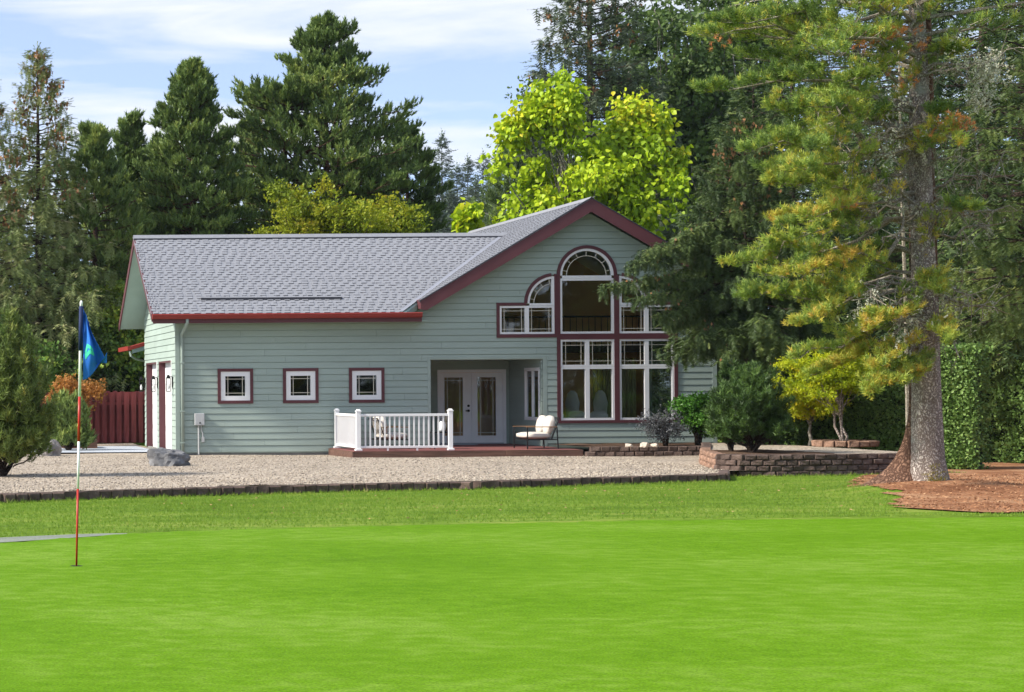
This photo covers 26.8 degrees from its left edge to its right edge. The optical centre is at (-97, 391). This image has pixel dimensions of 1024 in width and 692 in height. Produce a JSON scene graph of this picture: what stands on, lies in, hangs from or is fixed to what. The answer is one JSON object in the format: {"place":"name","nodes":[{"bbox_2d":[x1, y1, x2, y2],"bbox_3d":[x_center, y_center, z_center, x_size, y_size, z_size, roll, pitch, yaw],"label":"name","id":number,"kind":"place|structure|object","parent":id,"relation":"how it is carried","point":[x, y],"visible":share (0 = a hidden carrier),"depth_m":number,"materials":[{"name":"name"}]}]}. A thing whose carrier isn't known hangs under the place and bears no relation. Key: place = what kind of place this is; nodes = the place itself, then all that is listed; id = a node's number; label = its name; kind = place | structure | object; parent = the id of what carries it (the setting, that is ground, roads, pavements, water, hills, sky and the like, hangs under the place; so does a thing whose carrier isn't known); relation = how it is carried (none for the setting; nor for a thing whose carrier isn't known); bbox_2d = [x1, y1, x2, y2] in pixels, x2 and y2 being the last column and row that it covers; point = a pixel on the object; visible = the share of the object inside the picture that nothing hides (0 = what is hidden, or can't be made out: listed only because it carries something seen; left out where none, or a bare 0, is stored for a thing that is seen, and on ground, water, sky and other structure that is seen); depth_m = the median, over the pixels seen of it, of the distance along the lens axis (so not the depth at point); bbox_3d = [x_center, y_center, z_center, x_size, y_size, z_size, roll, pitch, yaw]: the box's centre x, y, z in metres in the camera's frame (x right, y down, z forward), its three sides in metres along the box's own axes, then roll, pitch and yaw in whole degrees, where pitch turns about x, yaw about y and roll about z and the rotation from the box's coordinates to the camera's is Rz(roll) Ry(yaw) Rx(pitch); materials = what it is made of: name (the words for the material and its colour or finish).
{"place":"outdoors","nodes":[
{"label":"outdoors","id":0,"kind":"place"},
{"bbox_2d":[0,533,126,541],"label":"path","id":1,"kind":"structure","parent":0,"point":[14,539],"depth_m":20.51,"materials":[{"name":"concrete"}]},
{"bbox_2d":[0,0,1018,347],"label":"sky","id":2,"kind":"structure","parent":0,"point":[462,57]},
{"bbox_2d":[0,403,1023,542],"bbox_3d":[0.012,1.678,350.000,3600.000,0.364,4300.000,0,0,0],"label":"lawn","id":3,"kind":"structure","parent":0,"point":[495,520],"depth_m":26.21,"materials":[{"name":"plant"}]},
{"bbox_2d":[0,79,73,391],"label":"spruce tree","id":4,"kind":"object","parent":3,"relation":"on","point":[15,220],"visible":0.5,"depth_m":67.46,"materials":[{"name":"green plant"}]},
{"bbox_2d":[0,315,108,398],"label":"leafy tree","id":5,"kind":"object","parent":3,"relation":"on","point":[58,362],"visible":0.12,"depth_m":66.18,"materials":[{"name":"green plant"}]},
{"bbox_2d":[0,41,132,400],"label":"spruce tree","id":6,"kind":"object","parent":3,"relation":"on","point":[38,180],"visible":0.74,"depth_m":68.21,"materials":[{"name":"green plant"}]},
{"bbox_2d":[29,306,134,387],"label":"leafy tree","id":7,"kind":"object","parent":3,"relation":"on","point":[98,369],"visible":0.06,"depth_m":68.03,"materials":[{"name":"green plant"}]},
{"bbox_2d":[53,276,144,391],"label":"leafy tree","id":8,"kind":"object","parent":3,"relation":"on","point":[121,335],"visible":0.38,"depth_m":68.42,"materials":[{"name":"green plant"}]},
{"bbox_2d":[22,118,176,391],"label":"pine tree","id":9,"kind":"object","parent":3,"relation":"on","point":[95,154],"visible":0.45,"depth_m":70.32,"materials":[{"name":"green plant"}]},
{"bbox_2d":[103,336,144,391],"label":"leafy tree","id":10,"kind":"object","parent":3,"relation":"on","point":[138,376],"visible":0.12,"depth_m":68.75,"materials":[{"name":"green plant"}]},
{"bbox_2d":[68,107,182,288],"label":"pine tree","id":11,"kind":"object","parent":3,"relation":"on","point":[130,126],"visible":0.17,"depth_m":73.63,"materials":[{"name":"green plant"}]},
{"bbox_2d":[129,56,260,234],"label":"pine tree","id":12,"kind":"object","parent":3,"relation":"on","point":[196,168],"visible":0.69,"depth_m":71.26,"materials":[{"name":"green plant"}]},
{"bbox_2d":[0,481,472,502],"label":"edging wall","id":13,"kind":"structure","parent":3,"relation":"on","point":[140,492],"depth_m":34.51,"materials":[{"name":"stone"}]},
{"bbox_2d":[209,117,279,233],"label":"pine tree","id":14,"kind":"object","parent":3,"relation":"on","point":[242,153],"visible":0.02,"depth_m":81.54,"materials":[{"name":"green plant"}]},
{"bbox_2d":[185,9,434,233],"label":"pine tree","id":15,"kind":"object","parent":3,"relation":"on","point":[312,81],"visible":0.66,"depth_m":72.68,"materials":[{"name":"green plant"}]},
{"bbox_2d":[247,172,399,233],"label":"cherry tree","id":16,"kind":"object","parent":3,"relation":"on","point":[350,216],"visible":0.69,"depth_m":65.36,"materials":[{"name":"green plant"}]},
{"bbox_2d":[0,443,733,492],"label":"gravel yard","id":17,"kind":"structure","parent":3,"relation":"on","point":[677,460],"depth_m":42.55,"materials":[{"name":"gravel"}]},
{"bbox_2d":[0,302,64,475],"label":"mugo pine","id":18,"kind":"object","parent":17,"relation":"on","point":[27,422],"visible":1,"depth_m":39.43,"materials":[{"name":"green plant"}]},
{"bbox_2d":[45,387,97,449],"bbox_3d":[4.779,0.802,57.499,1.627,1.917,1.622,0,0,-20],"label":"mugo pine","id":19,"kind":"object","parent":17,"relation":"on","point":[67,421],"visible":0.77,"depth_m":57.13,"materials":[{"name":"green plant"}]},
{"bbox_2d":[42,373,107,410],"bbox_3d":[5.502,0.527,63.403,2.193,2.439,1.631,0,0,14],"label":"azalea shrub","id":20,"kind":"object","parent":17,"relation":"on","point":[91,389],"visible":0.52,"depth_m":63.08,"materials":[{"name":"orange plant"}]},
{"bbox_2d":[40,391,145,443],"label":"fence","id":21,"kind":"object","parent":17,"relation":"on","point":[118,417],"visible":0.42,"depth_m":65.96,"materials":[{"name":"red wood"}]},
{"bbox_2d":[61,446,148,452],"bbox_3d":[4.146,1.716,58.300,6.133,0.001,6.000,0,0,0],"label":"apron","id":22,"kind":"object","parent":17,"relation":"on","point":[119,449],"visible":0.36,"depth_m":57.76,"materials":[{"name":"concrete"}]},
{"bbox_2d":[147,447,190,465],"bbox_3d":[6.222,1.544,45.678,1.085,0.500,0.920,0,0,-23],"label":"boulder","id":23,"kind":"object","parent":17,"relation":"on","point":[160,456],"visible":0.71,"depth_m":45.39,"materials":[{"name":"stone"}]},
{"bbox_2d":[118,197,716,454],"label":"house","id":24,"kind":"structure","parent":17,"relation":"on","point":[269,344],"depth_m":53.08,"materials":[{"name":"paint"}]},
{"bbox_2d":[152,364,156,446],"bbox_3d":[7.531,0.422,58.285,0.065,2.490,2.530,0,0,0],"label":"garage door","id":25,"kind":"structure","parent":24,"relation":"in","point":[154,365],"depth_m":58.99,"materials":[{"name":"white plastic"}]},
{"bbox_2d":[165,363,170,448],"bbox_3d":[7.531,0.422,55.270,0.065,2.490,2.700,0,0,0],"label":"garage door","id":26,"kind":"structure","parent":24,"relation":"in","point":[167,365],"depth_m":55.96,"materials":[{"name":"white plastic"}]},
{"bbox_2d":[217,368,252,403],"bbox_3d":[8.922,-0.144,53.109,0.954,0.944,0.122,0,0,0],"label":"window","id":27,"kind":"structure","parent":24,"relation":"in","point":[247,372],"depth_m":53.07,"materials":[{"name":"white plastic"}]},
{"bbox_2d":[283,368,318,402],"bbox_3d":[10.680,-0.157,53.109,0.954,0.944,0.122,0,0,0],"label":"window","id":28,"kind":"structure","parent":24,"relation":"in","point":[313,373],"depth_m":53.07,"materials":[{"name":"white plastic"}]},
{"bbox_2d":[349,368,384,402],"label":"window","id":29,"kind":"structure","parent":24,"relation":"in","point":[379,397],"depth_m":53.07,"materials":[{"name":"white plastic"}]},
{"bbox_2d":[440,373,471,442],"bbox_3d":[15.678,0.463,55.968,0.879,1.984,0.113,0,0,0],"label":"french door","id":30,"kind":"structure","parent":24,"relation":"in","point":[466,377],"depth_m":55.99,"materials":[{"name":"white paint"}]},
{"bbox_2d":[471,372,502,442],"bbox_3d":[16.565,0.457,55.996,0.879,1.984,0.057,0,0,0],"label":"french door","id":31,"kind":"structure","parent":24,"relation":"in","point":[498,380],"depth_m":55.99,"materials":[{"name":"white paint"}]},
{"bbox_2d":[500,306,526,333],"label":"window","id":32,"kind":"structure","parent":24,"relation":"in","point":[525,307],"depth_m":53.07,"materials":[{"name":"white plastic"}]},
{"bbox_2d":[524,367,540,420],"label":"window","id":33,"kind":"structure","parent":24,"relation":"in","point":[532,401],"depth_m":53.93,"materials":[{"name":"white plastic"}]},
{"bbox_2d":[528,276,553,305],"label":"arched window","id":34,"kind":"structure","parent":24,"relation":"in","point":[551,282],"depth_m":53.07,"materials":[{"name":"white plastic"}]},
{"bbox_2d":[527,306,554,333],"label":"window","id":35,"kind":"structure","parent":24,"relation":"in","point":[552,307],"depth_m":53.07,"materials":[{"name":"white plastic"}]},
{"bbox_2d":[565,391,579,416],"bbox_3d":[19.191,0.726,56.600,0.464,1.500,0.464,0,0,0],"label":"draped chair","id":36,"kind":"object","parent":24,"relation":"in","point":[572,402],"visible":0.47,"depth_m":56.47,"materials":[{"name":"white fabric"}]},
{"bbox_2d":[561,339,586,366],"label":"window","id":37,"kind":"structure","parent":24,"relation":"in","point":[564,340],"depth_m":53.07,"materials":[{"name":"white plastic"}]},
{"bbox_2d":[561,367,587,419],"bbox_3d":[18.041,0.058,53.119,0.726,1.434,0.102,0,0,0],"label":"window","id":38,"kind":"structure","parent":24,"relation":"in","point":[585,368],"depth_m":53.07,"materials":[{"name":"white plastic"}]},
{"bbox_2d":[563,411,610,417],"bbox_3d":[19.007,0.987,55.900,2.000,0.881,1.000,0,0,0],"label":"sofa","id":39,"kind":"object","parent":24,"relation":"in","point":[593,414],"visible":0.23,"depth_m":55.51,"materials":[{"name":"white fabric"}]},
{"bbox_2d":[560,278,613,333],"bbox_3d":[18.388,-2.300,53.119,1.452,1.488,0.102,0,0,0],"label":"window","id":40,"kind":"structure","parent":24,"relation":"in","point":[568,279],"depth_m":53.07,"materials":[{"name":"white plastic"}]},
{"bbox_2d":[560,249,613,278],"bbox_3d":[18.380,-3.447,53.119,1.452,0.801,0.102,0,0,0],"label":"arched window","id":41,"kind":"structure","parent":24,"relation":"in","point":[603,256],"depth_m":53.07,"materials":[{"name":"white plastic"}]},
{"bbox_2d":[593,390,607,412],"bbox_3d":[19.999,0.720,56.600,0.464,1.500,0.464,0,0,0],"label":"draped chair","id":42,"kind":"object","parent":24,"relation":"in","point":[600,402],"visible":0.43,"depth_m":56.46,"materials":[{"name":"white fabric"}]},
{"bbox_2d":[587,339,613,366],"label":"window","id":43,"kind":"structure","parent":24,"relation":"in","point":[612,340],"depth_m":53.07,"materials":[{"name":"white plastic"}]},
{"bbox_2d":[587,367,614,419],"bbox_3d":[18.767,0.053,53.119,0.726,1.434,0.102,0,0,0],"label":"window","id":44,"kind":"structure","parent":24,"relation":"in","point":[588,368],"depth_m":53.07,"materials":[{"name":"white plastic"}]},
{"bbox_2d":[619,305,646,332],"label":"window","id":45,"kind":"structure","parent":24,"relation":"in","point":[644,328],"depth_m":53.07,"materials":[{"name":"white plastic"}]},
{"bbox_2d":[619,339,646,366],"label":"window","id":46,"kind":"structure","parent":24,"relation":"in","point":[644,344],"depth_m":53.07,"materials":[{"name":"white plastic"}]},
{"bbox_2d":[620,366,646,419],"bbox_3d":[19.634,0.047,53.119,0.740,1.434,0.102,0,0,0],"label":"window","id":47,"kind":"structure","parent":24,"relation":"in","point":[644,368],"depth_m":53.07,"materials":[{"name":"white plastic"}]},
{"bbox_2d":[647,366,674,419],"bbox_3d":[20.373,0.042,53.119,0.738,1.434,0.102,0,0,0],"label":"window","id":48,"kind":"structure","parent":24,"relation":"in","point":[648,367],"depth_m":53.07,"materials":[{"name":"white plastic"}]},
{"bbox_2d":[328,444,582,457],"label":"deck","id":49,"kind":"structure","parent":17,"relation":"on","point":[482,450],"depth_m":50.15,"materials":[{"name":"wood"}]},
{"bbox_2d":[368,416,409,448],"bbox_3d":[12.857,1.080,52.250,0.862,0.861,1.050,0,0,0],"label":"patio chair","id":50,"kind":"object","parent":49,"relation":"on","point":[387,432],"visible":0.64,"depth_m":51.84,"materials":[{"name":"fabric"}]},
{"bbox_2d":[333,408,454,450],"bbox_3d":[12.782,0.978,51.610,2.520,1.065,2.670,0,0,0],"label":"deck railing","id":51,"kind":"object","parent":49,"relation":"on","point":[347,430],"visible":1,"depth_m":50.34,"materials":[{"name":"white plastic"}]},
{"bbox_2d":[513,415,559,448],"bbox_3d":[16.469,1.055,51.360,0.862,0.861,1.170,0,0,0],"label":"patio chair","id":52,"kind":"object","parent":49,"relation":"on","point":[544,426],"visible":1,"depth_m":50.95,"materials":[{"name":"fabric"}]},
{"bbox_2d":[555,442,723,446],"bbox_3d":[20.660,1.385,51.585,6.700,0.020,2.930,0,0,0],"label":"house bed","id":53,"kind":"object","parent":17,"relation":"on","point":[623,444],"visible":0.46,"depth_m":51.79,"materials":[{"name":"soil"}]},
{"bbox_2d":[626,404,692,445],"bbox_3d":[19.503,0.878,50.525,1.633,1.098,1.321,0,0,-26],"label":"grey shrub","id":54,"kind":"object","parent":53,"relation":"on","point":[659,427],"visible":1,"depth_m":50.46,"materials":[{"name":"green plant"}]},
{"bbox_2d":[665,390,716,444],"bbox_3d":[20.407,0.684,50.757,1.583,1.435,1.505,0,0,0],"label":"rhododendron","id":55,"kind":"object","parent":53,"relation":"on","point":[691,406],"visible":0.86,"depth_m":50.51,"materials":[{"name":"green plant"}]},
{"bbox_2d":[761,358,909,450],"bbox_3d":[23.146,0.326,48.373,1.231,2.479,5.147,0,0,-22],"label":"hedge","id":56,"kind":"object","parent":53,"relation":"on","point":[881,417],"visible":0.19,"depth_m":47.32,"materials":[{"name":"green plant"}]},
{"bbox_2d":[584,446,700,455],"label":"retaining wall","id":57,"kind":"structure","parent":17,"relation":"on","point":[661,451],"depth_m":49.91,"materials":[{"name":"stone"}]},
{"bbox_2d":[341,191,433,233],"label":"cherry tree","id":58,"kind":"object","parent":3,"relation":"on","point":[406,212],"visible":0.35,"depth_m":66.28,"materials":[{"name":"green plant"}]},
{"bbox_2d":[378,119,454,232],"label":"pine tree","id":59,"kind":"object","parent":3,"relation":"on","point":[427,193],"visible":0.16,"depth_m":76.37,"materials":[{"name":"green plant"}]},
{"bbox_2d":[450,197,493,232],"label":"catalpa tree","id":60,"kind":"object","parent":3,"relation":"on","point":[467,216],"visible":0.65,"depth_m":66.81,"materials":[{"name":"green plant"}]},
{"bbox_2d":[450,144,524,232],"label":"pine tree","id":61,"kind":"object","parent":3,"relation":"on","point":[498,189],"visible":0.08,"depth_m":94.65,"materials":[{"name":"green plant"}]},
{"bbox_2d":[3,0,1019,416],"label":"woodland","id":62,"kind":"object","parent":3,"relation":"on","point":[817,56],"depth_m":103.36,"materials":[{"name":"plant"}]},
{"bbox_2d":[0,517,1023,691],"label":"putting green","id":63,"kind":"object","parent":3,"relation":"on","point":[864,605],"visible":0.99,"depth_m":13.40,"materials":[{"name":"plant"}]},
{"bbox_2d":[71,301,106,565],"bbox_3d":[1.570,0.357,16.800,0.322,2.264,0.107,0,0,0],"label":"flagstick","id":64,"kind":"object","parent":63,"relation":"on","point":[93,357],"visible":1,"depth_m":16.79,"materials":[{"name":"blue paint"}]},
{"bbox_2d":[486,102,545,198],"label":"catalpa tree","id":65,"kind":"object","parent":3,"relation":"on","point":[515,132],"visible":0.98,"depth_m":68.92,"materials":[{"name":"green plant"}]},
{"bbox_2d":[486,74,584,203],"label":"leafy tree","id":66,"kind":"object","parent":3,"relation":"on","point":[518,164],"visible":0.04,"depth_m":82.04,"materials":[{"name":"green plant"}]},
{"bbox_2d":[510,78,561,183],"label":"catalpa tree","id":67,"kind":"object","parent":3,"relation":"on","point":[537,95],"visible":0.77,"depth_m":68.82,"materials":[{"name":"green plant"}]},
{"bbox_2d":[527,64,602,203],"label":"catalpa tree","id":68,"kind":"object","parent":3,"relation":"on","point":[564,121],"visible":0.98,"depth_m":68.32,"materials":[{"name":"green plant"}]},
{"bbox_2d":[151,473,1023,518],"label":"needle litter","id":69,"kind":"object","parent":3,"relation":"on","point":[992,507],"visible":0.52,"depth_m":28.62,"materials":[{"name":"plant"}]},
{"bbox_2d":[478,117,702,239],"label":"catalpa tree","id":70,"kind":"object","parent":3,"relation":"on","point":[598,176],"visible":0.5,"depth_m":67.93,"materials":[{"name":"green plant"}]},
{"bbox_2d":[496,0,699,416],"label":"spruce tree","id":71,"kind":"object","parent":3,"relation":"on","point":[581,55],"visible":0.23,"depth_m":79.05,"materials":[{"name":"green plant"}]},
{"bbox_2d":[473,470,730,488],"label":"edging wall","id":72,"kind":"structure","parent":3,"relation":"on","point":[721,475],"depth_m":37.06,"materials":[{"name":"stone"}]},
{"bbox_2d":[584,87,671,180],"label":"catalpa tree","id":73,"kind":"object","parent":3,"relation":"on","point":[624,112],"visible":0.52,"depth_m":69.08,"materials":[{"name":"green plant"}]},
{"bbox_2d":[579,0,692,377],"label":"poplar tree","id":74,"kind":"object","parent":3,"relation":"on","point":[644,50],"visible":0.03,"depth_m":89.72,"materials":[{"name":"green plant"}]},
{"bbox_2d":[628,101,682,174],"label":"catalpa tree","id":75,"kind":"object","parent":3,"relation":"on","point":[654,120],"visible":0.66,"depth_m":68.96,"materials":[{"name":"green plant"}]},
{"bbox_2d":[642,144,696,199],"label":"catalpa tree","id":76,"kind":"object","parent":3,"relation":"on","point":[678,159],"visible":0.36,"depth_m":68.89,"materials":[{"name":"green plant"}]},
{"bbox_2d":[595,0,767,349],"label":"poplar tree","id":77,"kind":"object","parent":3,"relation":"on","point":[692,115],"visible":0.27,"depth_m":82.99,"materials":[{"name":"green plant"}]},
{"bbox_2d":[651,0,815,236],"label":"poplar tree","id":78,"kind":"object","parent":3,"relation":"on","point":[720,4],"visible":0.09,"depth_m":85.80,"materials":[{"name":"green plant"}]},
{"bbox_2d":[652,61,851,405],"bbox_3d":[24.603,-3.966,56.891,6.412,11.308,5.987,0,0,0],"label":"spruce tree","id":79,"kind":"object","parent":3,"relation":"on","point":[744,102],"visible":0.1,"depth_m":56.86,"materials":[{"name":"green plant"}]},
{"bbox_2d":[665,20,880,442],"bbox_3d":[28.262,-4.914,62.008,7.762,14.670,6.854,0,0,-30],"label":"spruce tree","id":80,"kind":"object","parent":3,"relation":"on","point":[773,119],"visible":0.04,"depth_m":61.93,"materials":[{"name":"green plant"}]},
{"bbox_2d":[699,442,896,476],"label":"retaining wall","id":81,"kind":"structure","parent":3,"relation":"on","point":[794,464],"depth_m":40.33,"materials":[{"name":"stone"}]},
{"bbox_2d":[711,443,897,454],"bbox_3d":[19.287,1.320,45.191,4.625,0.001,9.618,0,0,0],"label":"raised gravel bed","id":82,"kind":"object","parent":81,"relation":"in","point":[719,446],"visible":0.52,"depth_m":45.02,"materials":[{"name":"gravel"}]},
{"bbox_2d":[593,111,841,442],"bbox_3d":[20.002,-2.644,49.137,6.788,8.608,4.738,0,0,0],"label":"weeping spruce","id":83,"kind":"object","parent":82,"relation":"on","point":[716,320],"visible":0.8,"depth_m":48.19,"materials":[{"name":"green plant"}]},
{"bbox_2d":[714,449,836,454],"bbox_3d":[18.460,1.311,42.754,2.700,0.020,3.508,0,0,0],"label":"soil bed","id":84,"kind":"object","parent":82,"relation":"on","point":[758,451],"visible":0.77,"depth_m":42.35,"materials":[{"name":"soil"}]},
{"bbox_2d":[704,357,741,450],"bbox_3d":[18.224,0.278,43.596,1.039,2.131,1.168,0,0,0],"label":"cypress shrub","id":85,"kind":"object","parent":84,"relation":"on","point":[727,371],"visible":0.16,"depth_m":43.59,"materials":[{"name":"green plant"}]},
{"bbox_2d":[701,359,797,452],"bbox_3d":[18.232,0.314,42.562,2.007,2.090,2.091,0,0,0],"label":"cypress shrub","id":86,"kind":"object","parent":84,"relation":"on","point":[751,410],"visible":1,"depth_m":42.16,"materials":[{"name":"green plant"}]},
{"bbox_2d":[734,377,818,445],"bbox_3d":[21.335,0.516,48.273,2.273,2.046,2.110,0,0,-40],"label":"dark shrub","id":87,"kind":"object","parent":82,"relation":"on","point":[798,424],"visible":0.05,"depth_m":48.21,"materials":[{"name":"green plant"}]},
{"bbox_2d":[811,439,879,446],"bbox_3d":[22.206,1.225,46.500,1.458,0.152,1.460,0,0,0],"label":"stone edging","id":88,"kind":"object","parent":82,"relation":"on","point":[848,443],"visible":0.98,"depth_m":45.94,"materials":[{"name":"stone"}]},
{"bbox_2d":[776,380,845,445],"bbox_3d":[21.730,0.465,47.205,1.608,1.705,1.618,0,0,35],"label":"japanese maple","id":89,"kind":"object","parent":3,"relation":"on","point":[800,410],"visible":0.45,"depth_m":47.10,"materials":[{"name":"green plant"}]},
{"bbox_2d":[770,349,887,440],"bbox_3d":[21.790,0.056,46.712,2.562,2.530,2.569,0,0,-31],"label":"japanese maple","id":90,"kind":"object","parent":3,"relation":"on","point":[842,381],"visible":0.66,"depth_m":46.34,"materials":[{"name":"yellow plant"}]},
{"bbox_2d":[789,1,963,352],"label":"spruce tree","id":91,"kind":"object","parent":3,"relation":"on","point":[857,138],"visible":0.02,"depth_m":65.76,"materials":[{"name":"green plant"}]},
{"bbox_2d":[800,0,1023,358],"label":"spruce tree","id":92,"kind":"object","parent":3,"relation":"on","point":[897,256],"visible":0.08,"depth_m":57.70,"materials":[{"name":"green plant"}]},
{"bbox_2d":[812,0,1023,371],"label":"spruce tree","id":93,"kind":"object","parent":3,"relation":"on","point":[938,90],"visible":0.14,"depth_m":50.05,"materials":[{"name":"green plant"}]},
{"bbox_2d":[847,462,1023,511],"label":"needle mulch","id":94,"kind":"object","parent":3,"relation":"on","point":[1009,468],"visible":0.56,"depth_m":29.23,"materials":[{"name":"plant"}]},
{"bbox_2d":[685,0,1023,486],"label":"pine tree","id":95,"kind":"object","parent":94,"relation":"on","point":[920,455],"visible":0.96,"depth_m":30.23,"materials":[{"name":"green plant"}]},
{"bbox_2d":[873,15,943,422],"bbox_3d":[16.869,-2.318,32.992,1.096,8.000,0.883,0,0,0],"label":"bare sapling","id":96,"kind":"object","parent":94,"relation":"on","point":[904,264],"visible":0.27,"depth_m":32.98,"materials":[{"name":"plant"}]},
{"bbox_2d":[940,342,996,469],"bbox_3d":[22.921,0.383,42.969,1.182,2.930,1.499,0,0,-42],"label":"hedge","id":97,"kind":"object","parent":94,"relation":"on","point":[963,406],"visible":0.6,"depth_m":42.56,"materials":[{"name":"green plant"}]},
{"bbox_2d":[959,327,1023,463],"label":"hedge","id":98,"kind":"object","parent":94,"relation":"on","point":[1006,437],"visible":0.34,"depth_m":45.96,"materials":[{"name":"green plant"}]},
{"bbox_2d":[935,0,1023,346],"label":"spruce tree","id":99,"kind":"object","parent":3,"relation":"on","point":[1005,265],"visible":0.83,"depth_m":33.38,"materials":[{"name":"green plant"}]},
{"bbox_2d":[874,0,1023,388],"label":"spruce tree","id":100,"kind":"object","parent":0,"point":[1008,360],"visible":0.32,"depth_m":46.01,"materials":[{"name":"green plant"}]},
{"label":"hill","id":101,"kind":"structure","parent":0,"visible":0},
{"bbox_2d":[431,128,458,224],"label":"fir","id":102,"kind":"object","parent":101,"relation":"on","point":[443,154],"visible":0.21,"depth_m":369.46,"materials":[{"name":"green plant"}]},
{"bbox_2d":[436,186,460,232],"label":"fir","id":103,"kind":"object","parent":101,"relation":"on","point":[452,197],"visible":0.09,"depth_m":339.56,"materials":[{"name":"green plant"}]},
{"bbox_2d":[441,160,470,225],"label":"fir","id":104,"kind":"object","parent":101,"relation":"on","point":[458,175],"visible":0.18,"depth_m":355.68,"materials":[{"name":"green plant"}]},
{"bbox_2d":[457,153,479,200],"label":"fir","id":105,"kind":"object","parent":101,"relation":"on","point":[468,169],"visible":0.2,"depth_m":399.55,"materials":[{"name":"green plant"}]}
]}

